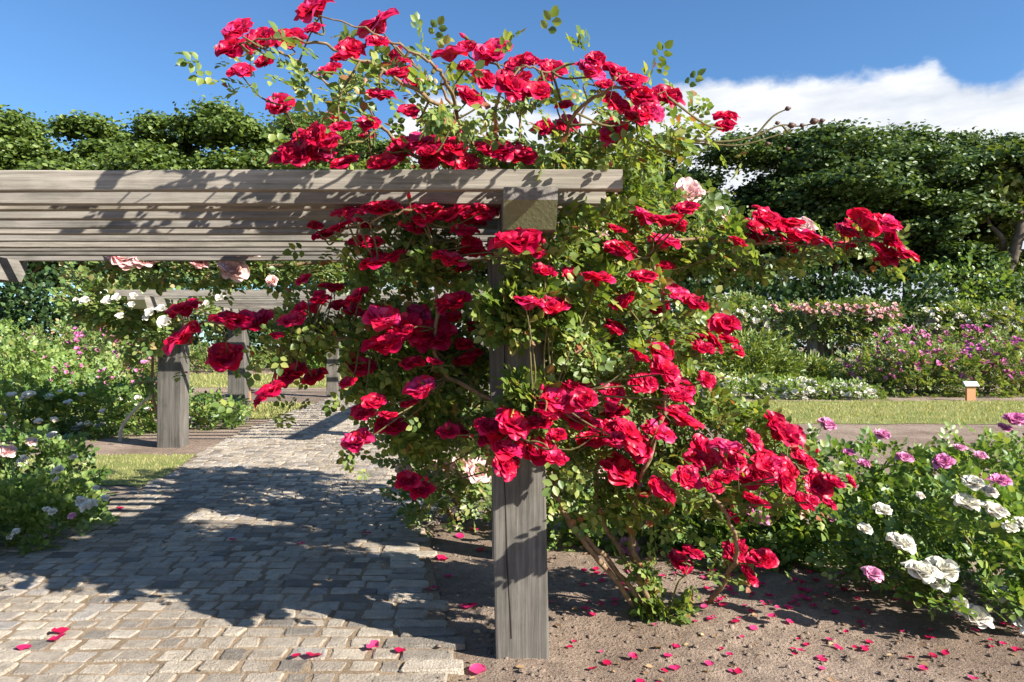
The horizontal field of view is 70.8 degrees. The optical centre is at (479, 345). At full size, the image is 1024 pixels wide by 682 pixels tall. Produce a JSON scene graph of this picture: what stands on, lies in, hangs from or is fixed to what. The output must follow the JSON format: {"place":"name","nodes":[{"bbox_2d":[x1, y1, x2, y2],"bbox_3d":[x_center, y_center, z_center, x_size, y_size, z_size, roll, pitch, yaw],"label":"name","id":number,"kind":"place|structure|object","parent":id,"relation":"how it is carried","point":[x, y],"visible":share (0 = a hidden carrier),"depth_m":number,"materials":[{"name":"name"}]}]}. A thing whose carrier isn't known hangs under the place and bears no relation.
{"place":"outdoors","nodes":[
{"label":"outdoors","id":0,"kind":"place"},
{"bbox_2d":[0,453,195,486],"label":"lawn","id":1,"kind":"structure","parent":0,"point":[141,470],"depth_m":9.46,"materials":[{"name":"green plant"}]},
{"bbox_2d":[0,401,315,418],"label":"lawn","id":2,"kind":"structure","parent":0,"point":[276,413],"depth_m":17.08,"materials":[{"name":"green plant"}]},
{"bbox_2d":[0,393,465,681],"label":"path paving","id":3,"kind":"structure","parent":0,"point":[406,577],"depth_m":4.88,"materials":[{"name":"stone"}]},
{"bbox_2d":[17,644,31,649],"bbox_3d":[-2.362,1.562,3.730,0.066,0.008,0.060,0,0,40],"label":"fallen petal","id":4,"kind":"object","parent":3,"relation":"on","point":[22,646],"visible":1,"depth_m":3.73,"materials":[{"name":"pink plant"}]},
{"bbox_2d":[48,633,65,639],"bbox_3d":[-2.260,1.559,3.850,0.087,0.012,0.068,-15,6,-26],"label":"fallen petal","id":5,"kind":"object","parent":3,"relation":"on","point":[57,637],"visible":1,"depth_m":3.86,"materials":[{"name":"pink plant"}]},
{"bbox_2d":[51,627,68,632],"bbox_3d":[-2.301,1.559,3.945,0.072,0.011,0.092,8,-2,45],"label":"fallen petal","id":6,"kind":"object","parent":3,"relation":"on","point":[61,630],"visible":1,"depth_m":3.95,"materials":[{"name":"plant"}]},
{"bbox_2d":[306,652,321,655],"bbox_3d":[-0.840,1.560,3.637,0.091,0.011,0.071,4,-14,-2],"label":"fallen petal","id":7,"kind":"object","parent":3,"relation":"on","point":[310,653],"visible":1,"depth_m":3.65,"materials":[{"name":"plant"}]},
{"bbox_2d":[366,640,378,647],"bbox_3d":[-0.557,1.556,3.739,0.063,0.020,0.080,2,8,34],"label":"fallen petal","id":8,"kind":"object","parent":3,"relation":"on","point":[373,643],"visible":1,"depth_m":3.76,"materials":[{"name":"pink plant"}]},
{"bbox_2d":[394,647,405,651],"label":"fallen petal","id":9,"kind":"object","parent":3,"relation":"on","point":[398,649],"visible":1,"depth_m":3.70,"materials":[{"name":"plant"}]},
{"bbox_2d":[136,372,341,387],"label":"lawn","id":10,"kind":"structure","parent":0,"point":[226,386],"depth_m":26.83,"materials":[{"name":"green plant"}]},
{"bbox_2d":[0,346,1023,681],"bbox_3d":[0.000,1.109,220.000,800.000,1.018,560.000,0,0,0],"label":"ground","id":11,"kind":"structure","parent":0,"point":[950,634],"depth_m":4.16,"materials":[{"name":"soil"}]},
{"bbox_2d":[0,316,49,374],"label":"rose shrub","id":12,"kind":"object","parent":11,"relation":"on","point":[4,330],"visible":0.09,"depth_m":24.11,"materials":[{"name":"green plant"}]},
{"bbox_2d":[0,276,56,341],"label":"dark bush","id":13,"kind":"object","parent":11,"relation":"on","point":[26,302],"visible":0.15,"depth_m":35.59,"materials":[{"name":"green plant"}]},
{"bbox_2d":[0,370,83,441],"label":"white rose shrub","id":14,"kind":"object","parent":11,"relation":"on","point":[21,384],"visible":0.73,"depth_m":12.34,"materials":[{"name":"green plant"}]},
{"bbox_2d":[0,104,87,333],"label":"tree","id":15,"kind":"object","parent":11,"relation":"on","point":[22,136],"visible":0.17,"depth_m":44.03,"materials":[{"name":"green plant"}]},
{"bbox_2d":[0,330,90,411],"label":"rose shrub","id":16,"kind":"object","parent":11,"relation":"on","point":[30,350],"visible":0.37,"depth_m":17.64,"materials":[{"name":"green plant"}]},
{"bbox_2d":[0,316,111,393],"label":"rose shrub","id":17,"kind":"object","parent":11,"relation":"on","point":[11,342],"visible":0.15,"depth_m":22.17,"materials":[{"name":"green plant"}]},
{"bbox_2d":[0,415,118,519],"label":"rose shrub","id":18,"kind":"object","parent":11,"relation":"on","point":[21,443],"visible":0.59,"depth_m":7.07,"materials":[{"name":"green plant"}]},
{"bbox_2d":[0,454,120,555],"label":"rose shrub","id":19,"kind":"object","parent":11,"relation":"on","point":[65,501],"visible":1,"depth_m":5.78,"materials":[{"name":"green plant"}]},
{"bbox_2d":[0,262,122,360],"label":"dark bush","id":20,"kind":"object","parent":11,"relation":"on","point":[31,298],"visible":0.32,"depth_m":33.89,"materials":[{"name":"green plant"}]},
{"bbox_2d":[18,109,134,326],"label":"tree","id":21,"kind":"object","parent":11,"relation":"on","point":[92,129],"visible":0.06,"depth_m":45.06,"materials":[{"name":"green plant"}]},
{"bbox_2d":[18,354,136,410],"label":"rose shrub","id":22,"kind":"object","parent":11,"relation":"on","point":[107,367],"visible":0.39,"depth_m":17.00,"materials":[{"name":"green plant"}]},
{"bbox_2d":[16,369,155,441],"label":"white rose shrub","id":23,"kind":"object","parent":11,"relation":"on","point":[100,389],"visible":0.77,"depth_m":12.62,"materials":[{"name":"green plant"}]},
{"bbox_2d":[32,314,157,402],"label":"rose shrub","id":24,"kind":"object","parent":11,"relation":"on","point":[77,344],"visible":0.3,"depth_m":20.08,"materials":[{"name":"green plant"}]},
{"bbox_2d":[57,268,150,351],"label":"dark bush","id":25,"kind":"object","parent":11,"relation":"on","point":[121,278],"visible":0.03,"depth_m":36.14,"materials":[{"name":"green plant"}]},
{"bbox_2d":[10,108,253,319],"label":"tree","id":26,"kind":"object","parent":11,"relation":"on","point":[143,130],"visible":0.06,"depth_m":43.22,"materials":[{"name":"green plant"}]},
{"bbox_2d":[118,393,151,441],"bbox_3d":[-5.730,1.144,11.999,0.604,1.023,0.066,0,0,0],"label":"bare cane","id":27,"kind":"object","parent":11,"relation":"on","point":[129,416],"visible":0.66,"depth_m":11.98,"materials":[{"name":"grey plant"}]},
{"bbox_2d":[46,265,235,413],"bbox_3d":[-4.814,0.202,10.599,3.394,2.824,1.997,0,0,36],"label":"climbing rose","id":28,"kind":"object","parent":11,"relation":"on","point":[96,316],"visible":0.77,"depth_m":10.78,"materials":[{"name":"green plant"}]},
{"bbox_2d":[94,341,194,394],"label":"rose shrub","id":29,"kind":"object","parent":11,"relation":"on","point":[144,360],"visible":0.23,"depth_m":18.63,"materials":[{"name":"green plant"}]},
{"bbox_2d":[93,375,198,435],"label":"white rose shrub","id":30,"kind":"object","parent":11,"relation":"on","point":[147,413],"visible":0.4,"depth_m":13.19,"materials":[{"name":"green plant"}]},
{"bbox_2d":[74,91,293,341],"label":"tree","id":31,"kind":"object","parent":11,"relation":"on","point":[225,128],"visible":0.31,"depth_m":40.59,"materials":[{"name":"green plant"}]},
{"bbox_2d":[128,265,264,357],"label":"dark bush","id":32,"kind":"object","parent":11,"relation":"on","point":[197,340],"visible":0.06,"depth_m":36.46,"materials":[{"name":"green plant"}]},
{"bbox_2d":[150,341,251,373],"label":"green shrub","id":33,"kind":"object","parent":11,"relation":"on","point":[194,350],"visible":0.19,"depth_m":29.54,"materials":[{"name":"green plant"}]},
{"bbox_2d":[154,387,253,430],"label":"white rose shrub","id":34,"kind":"object","parent":11,"relation":"on","point":[233,418],"visible":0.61,"depth_m":14.00,"materials":[{"name":"green plant"}]},
{"bbox_2d":[215,267,343,350],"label":"dark bush","id":35,"kind":"object","parent":11,"relation":"on","point":[256,334],"visible":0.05,"depth_m":35.02,"materials":[{"name":"green plant"}]},
{"bbox_2d":[249,345,325,370],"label":"green shrub","id":36,"kind":"object","parent":11,"relation":"on","point":[255,360],"visible":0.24,"depth_m":30.20,"materials":[{"name":"green plant"}]},
{"bbox_2d":[115,290,489,447],"bbox_3d":[-2.425,0.423,16.675,5.810,2.454,13.050,0,0,0],"label":"pergola","id":37,"kind":"object","parent":11,"relation":"on","point":[172,413],"visible":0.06,"depth_m":11.25,"materials":[{"name":"grey wood"}]},
{"bbox_2d":[243,108,377,283],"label":"tree","id":38,"kind":"object","parent":11,"relation":"on","point":[298,120],"visible":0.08,"depth_m":47.10,"materials":[{"name":"green plant"}]},
{"bbox_2d":[0,169,622,658],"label":"pergola","id":39,"kind":"object","parent":11,"relation":"on","point":[148,215],"visible":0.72,"depth_m":3.64,"materials":[{"name":"grey wood"}]},
{"bbox_2d":[298,344,368,369],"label":"green shrub","id":40,"kind":"object","parent":11,"relation":"on","point":[313,364],"visible":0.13,"depth_m":29.16,"materials":[{"name":"green plant"}]},
{"bbox_2d":[340,270,413,358],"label":"dark bush","id":41,"kind":"object","parent":11,"relation":"on","point":[393,286],"visible":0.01,"depth_m":35.30,"materials":[{"name":"green plant"}]},
{"bbox_2d":[328,127,479,286],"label":"tree","id":42,"kind":"object","parent":11,"relation":"on","point":[380,145],"visible":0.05,"depth_m":46.77,"materials":[{"name":"green plant"}]},
{"bbox_2d":[54,163,818,532],"bbox_3d":[-0.490,0.015,6.246,6.479,3.372,1.518,0,0,0],"label":"climbing rose","id":43,"kind":"object","parent":11,"relation":"on","point":[240,273],"visible":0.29,"depth_m":6.16,"materials":[{"name":"plant"}]},
{"bbox_2d":[437,555,447,559],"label":"fallen petal","id":44,"kind":"object","parent":11,"relation":"on","point":[441,557],"visible":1,"depth_m":5.38,"materials":[{"name":"plant"}]},
{"bbox_2d":[413,104,488,284],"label":"tree","id":45,"kind":"object","parent":11,"relation":"on","point":[450,134],"visible":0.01,"depth_m":51.57,"materials":[{"name":"green plant"}]},
{"bbox_2d":[456,533,463,537],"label":"fallen petal","id":46,"kind":"object","parent":11,"relation":"on","point":[460,535],"visible":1,"depth_m":6.02,"materials":[{"name":"pink plant"}]},
{"bbox_2d":[459,603,476,607],"bbox_3d":[-0.073,1.585,4.391,0.113,0.008,0.088,-4,-3,-2],"label":"fallen petal","id":47,"kind":"object","parent":11,"relation":"on","point":[466,605],"visible":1,"depth_m":4.40,"materials":[{"name":"plant"}]},
{"bbox_2d":[469,663,485,673],"bbox_3d":[-0.011,1.578,3.512,0.086,0.012,0.095,0,0,-39],"label":"fallen petal","id":48,"kind":"object","parent":11,"relation":"on","point":[477,668],"visible":1,"depth_m":3.53,"materials":[{"name":"pink plant"}]},
{"bbox_2d":[434,161,559,289],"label":"tree","id":49,"kind":"object","parent":11,"relation":"on","point":[483,278],"visible":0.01,"depth_m":47.49,"materials":[{"name":"green plant"}]},
{"bbox_2d":[147,0,919,625],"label":"climbing rose","id":50,"kind":"object","parent":11,"relation":"on","point":[567,298],"visible":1,"depth_m":3.68,"materials":[{"name":"plant"}]},
{"bbox_2d":[603,659,611,664],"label":"fallen petal","id":51,"kind":"object","parent":11,"relation":"on","point":[607,662],"visible":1,"depth_m":3.60,"materials":[{"name":"plant"}]},
{"bbox_2d":[575,153,642,261],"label":"tree","id":52,"kind":"object","parent":11,"relation":"on","point":[577,162],"depth_m":46.28,"materials":[{"name":"green plant"}]},
{"bbox_2d":[546,458,717,556],"bbox_3d":[1.172,1.313,5.903,1.648,0.816,1.097,0,0,0],"label":"rose shrub","id":53,"kind":"object","parent":11,"relation":"on","point":[622,542],"visible":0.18,"depth_m":5.63,"materials":[{"name":"green plant"}]},
{"bbox_2d":[628,652,637,657],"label":"fallen petal","id":54,"kind":"object","parent":11,"relation":"on","point":[632,654],"visible":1,"depth_m":3.66,"materials":[{"name":"pink plant"}]},
{"bbox_2d":[611,275,718,353],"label":"dark bush","id":55,"kind":"object","parent":11,"relation":"on","point":[689,286],"visible":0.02,"depth_m":35.85,"materials":[{"name":"green plant"}]},
{"bbox_2d":[669,664,680,669],"bbox_3d":[0.953,1.575,3.524,0.054,0.010,0.048,0,0,40],"label":"fallen petal","id":56,"kind":"object","parent":11,"relation":"on","point":[676,667],"visible":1,"depth_m":3.53,"materials":[{"name":"pink plant"}]},
{"bbox_2d":[612,131,763,310],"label":"tree","id":57,"kind":"object","parent":11,"relation":"on","point":[674,162],"depth_m":46.98,"materials":[{"name":"green plant"}]},
{"bbox_2d":[704,660,713,665],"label":"fallen petal","id":58,"kind":"object","parent":11,"relation":"on","point":[708,662],"visible":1,"depth_m":3.57,"materials":[{"name":"pink plant"}]},
{"bbox_2d":[695,357,732,388],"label":"feathery shrub","id":59,"kind":"object","parent":11,"relation":"on","point":[715,370],"visible":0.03,"depth_m":23.31,"materials":[{"name":"green plant"}]},
{"bbox_2d":[416,503,1023,681],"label":"soil crumbs","id":60,"kind":"object","parent":11,"relation":"on","point":[819,675],"visible":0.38,"depth_m":3.97,"materials":[{"name":"brown soil"}]},
{"bbox_2d":[445,520,1017,681],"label":"leaf litter","id":61,"kind":"object","parent":11,"relation":"on","point":[925,663],"visible":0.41,"depth_m":3.94,"materials":[{"name":"plant"}]},
{"bbox_2d":[734,668,741,673],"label":"fallen petal","id":62,"kind":"object","parent":11,"relation":"on","point":[738,670],"visible":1,"depth_m":3.49,"materials":[{"name":"plant"}]},
{"bbox_2d":[681,250,806,358],"bbox_3d":[13.077,-2.006,36.087,6.711,5.697,5.606,0,0,0],"label":"dark bush","id":63,"kind":"object","parent":11,"relation":"on","point":[783,291],"visible":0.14,"depth_m":34.92,"materials":[{"name":"green plant"}]},
{"bbox_2d":[642,450,848,574],"bbox_3d":[1.998,1.248,5.496,1.638,0.976,1.221,0,0,0],"label":"rose shrub","id":64,"kind":"object","parent":11,"relation":"on","point":[770,539],"visible":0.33,"depth_m":5.17,"materials":[{"name":"green plant"}]},
{"bbox_2d":[699,368,791,399],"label":"white rose shrub","id":65,"kind":"object","parent":11,"relation":"on","point":[734,384],"visible":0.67,"depth_m":21.52,"materials":[{"name":"green plant"}]},
{"bbox_2d":[684,325,814,394],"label":"feathery shrub","id":66,"kind":"object","parent":11,"relation":"on","point":[768,354],"visible":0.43,"depth_m":24.16,"materials":[{"name":"green plant"}]},
{"bbox_2d":[701,289,805,365],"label":"climbing rose","id":67,"kind":"object","parent":11,"relation":"on","point":[746,308],"visible":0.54,"depth_m":29.04,"materials":[{"name":"green plant"}]},
{"bbox_2d":[749,625,757,629],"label":"fallen petal","id":68,"kind":"object","parent":11,"relation":"on","point":[753,627],"visible":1,"depth_m":4.05,"materials":[{"name":"pink plant"}]},
{"bbox_2d":[637,126,875,331],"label":"tree","id":69,"kind":"object","parent":11,"relation":"on","point":[832,211],"visible":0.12,"depth_m":42.91,"materials":[{"name":"green plant"}]},
{"bbox_2d":[767,613,775,616],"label":"fallen petal","id":70,"kind":"object","parent":11,"relation":"on","point":[771,615],"visible":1,"depth_m":4.18,"materials":[{"name":"pink plant"}]},
{"bbox_2d":[761,373,845,399],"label":"white rose shrub","id":71,"kind":"object","parent":11,"relation":"on","point":[819,388],"visible":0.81,"depth_m":21.28,"materials":[{"name":"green plant"}]},
{"bbox_2d":[755,350,852,385],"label":"feathery shrub","id":72,"kind":"object","parent":11,"relation":"on","point":[817,366],"visible":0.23,"depth_m":25.45,"materials":[{"name":"green plant"}]},
{"bbox_2d":[757,257,886,358],"bbox_3d":[17.316,-1.803,37.047,6.840,5.363,5.655,0,0,0],"label":"dark bush","id":73,"kind":"object","parent":11,"relation":"on","point":[839,278],"visible":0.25,"depth_m":36.08,"materials":[{"name":"green plant"}]},
{"bbox_2d":[762,294,906,353],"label":"climbing rose","id":74,"kind":"object","parent":11,"relation":"on","point":[886,309],"visible":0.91,"depth_m":28.27,"materials":[{"name":"green plant"}]},
{"bbox_2d":[707,415,977,572],"bbox_3d":[2.811,1.130,5.598,1.936,1.254,1.270,0,0,0],"label":"rose shrub","id":75,"kind":"object","parent":11,"relation":"on","point":[908,458],"visible":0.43,"depth_m":5.29,"materials":[{"name":"green plant"}]},
{"bbox_2d":[801,312,883,373],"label":"rose arch","id":76,"kind":"structure","parent":11,"relation":"on","point":[819,346],"depth_m":28.50,"materials":[{"name":"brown wood"}]},
{"bbox_2d":[812,377,888,400],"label":"white rose shrub","id":77,"kind":"object","parent":11,"relation":"on","point":[862,390],"visible":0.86,"depth_m":21.21,"materials":[{"name":"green plant"}]},
{"bbox_2d":[734,117,997,353],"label":"tree","id":78,"kind":"object","parent":11,"relation":"on","point":[812,158],"visible":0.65,"depth_m":41.37,"materials":[{"name":"green plant"}]},
{"bbox_2d":[822,345,917,395],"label":"rose shrub","id":79,"kind":"object","parent":11,"relation":"on","point":[855,372],"visible":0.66,"depth_m":23.58,"materials":[{"name":"green plant"}]},
{"bbox_2d":[826,259,972,358],"bbox_3d":[20.765,-1.840,36.021,6.609,5.413,5.485,0,0,0],"label":"dark bush","id":80,"kind":"object","parent":11,"relation":"on","point":[924,297],"visible":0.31,"depth_m":35.24,"materials":[{"name":"green plant"}]},
{"bbox_2d":[848,321,963,386],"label":"rose shrub","id":81,"kind":"object","parent":11,"relation":"on","point":[920,333],"visible":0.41,"depth_m":26.64,"materials":[{"name":"green plant"}]},
{"bbox_2d":[804,450,1023,633],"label":"rose shrub","id":82,"kind":"object","parent":11,"relation":"on","point":[922,562],"visible":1,"depth_m":4.15,"materials":[{"name":"green plant"}]},
{"bbox_2d":[867,336,977,397],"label":"rose shrub","id":83,"kind":"object","parent":11,"relation":"on","point":[925,355],"visible":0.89,"depth_m":22.54,"materials":[{"name":"green plant"}]},
{"bbox_2d":[918,665,927,669],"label":"fallen petal","id":84,"kind":"object","parent":11,"relation":"on","point":[923,667],"visible":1,"depth_m":3.52,"materials":[{"name":"pink plant"}]},
{"bbox_2d":[827,119,1023,346],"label":"tree","id":85,"kind":"object","parent":11,"relation":"on","point":[923,144],"visible":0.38,"depth_m":41.44,"materials":[{"name":"green plant"}]},
{"bbox_2d":[941,649,948,654],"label":"fallen petal","id":86,"kind":"object","parent":11,"relation":"on","point":[945,652],"visible":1,"depth_m":3.69,"materials":[{"name":"red plant"}]},
{"bbox_2d":[891,126,1023,294],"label":"tree","id":87,"kind":"object","parent":11,"relation":"on","point":[972,139],"visible":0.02,"depth_m":49.12,"materials":[{"name":"green plant"}]},
{"bbox_2d":[900,412,1023,536],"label":"rose shrub","id":88,"kind":"object","parent":11,"relation":"on","point":[982,457],"visible":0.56,"depth_m":6.19,"materials":[{"name":"green plant"}]},
{"bbox_2d":[901,247,1023,351],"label":"dark bush","id":89,"kind":"object","parent":11,"relation":"on","point":[978,277],"visible":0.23,"depth_m":37.27,"materials":[{"name":"green plant"}]},
{"bbox_2d":[907,298,1023,344],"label":"climbing rose","id":90,"kind":"object","parent":11,"relation":"on","point":[1003,312],"visible":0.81,"depth_m":30.00,"materials":[{"name":"green plant"}]},
{"bbox_2d":[917,317,1023,386],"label":"rose shrub","id":91,"kind":"object","parent":11,"relation":"on","point":[962,335],"visible":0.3,"depth_m":26.55,"materials":[{"name":"green plant"}]},
{"bbox_2d":[963,381,978,400],"bbox_3d":[14.235,1.336,20.870,0.400,0.588,0.148,0,0,0],"label":"plant label","id":92,"kind":"object","parent":11,"relation":"on","point":[970,390],"visible":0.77,"depth_m":20.86,"materials":[{"name":"wood"}]},
{"bbox_2d":[919,332,1023,397],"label":"rose shrub","id":93,"kind":"object","parent":11,"relation":"on","point":[973,359],"visible":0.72,"depth_m":22.50,"materials":[{"name":"green plant"}]},
{"bbox_2d":[925,319,1023,365],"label":"rose arch","id":94,"kind":"structure","parent":11,"relation":"on","point":[934,331],"depth_m":30.40,"materials":[{"name":"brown wood"}]},
{"bbox_2d":[960,137,1023,305],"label":"tree","id":95,"kind":"object","parent":11,"relation":"on","point":[1011,186],"visible":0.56,"depth_m":41.49,"materials":[{"name":"green plant"}]},
{"bbox_2d":[965,263,1023,340],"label":"dark bush","id":96,"kind":"object","parent":11,"relation":"on","point":[1018,276],"visible":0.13,"depth_m":37.26,"materials":[{"name":"green plant"}]},
{"bbox_2d":[978,330,1023,396],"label":"rose shrub","id":97,"kind":"object","parent":11,"relation":"on","point":[1016,348],"visible":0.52,"depth_m":23.04,"materials":[{"name":"green plant"}]},
{"bbox_2d":[992,325,1023,378],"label":"rose shrub","id":98,"kind":"object","parent":11,"relation":"on","point":[1009,340],"visible":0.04,"depth_m":27.71,"materials":[{"name":"green plant"}]},
{"bbox_2d":[1011,646,1021,650],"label":"fallen petal","id":99,"kind":"object","parent":11,"relation":"on","point":[1014,648],"visible":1,"depth_m":3.75,"materials":[{"name":"plant"}]},
{"bbox_2d":[0,0,1023,345],"label":"sky","id":100,"kind":"structure","parent":0,"point":[951,65],"materials":[{"name":"blue"}]},
{"bbox_2d":[598,399,1023,423],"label":"lawn","id":101,"kind":"structure","parent":0,"point":[806,421],"depth_m":17.08,"materials":[{"name":"green plant"}]}
]}

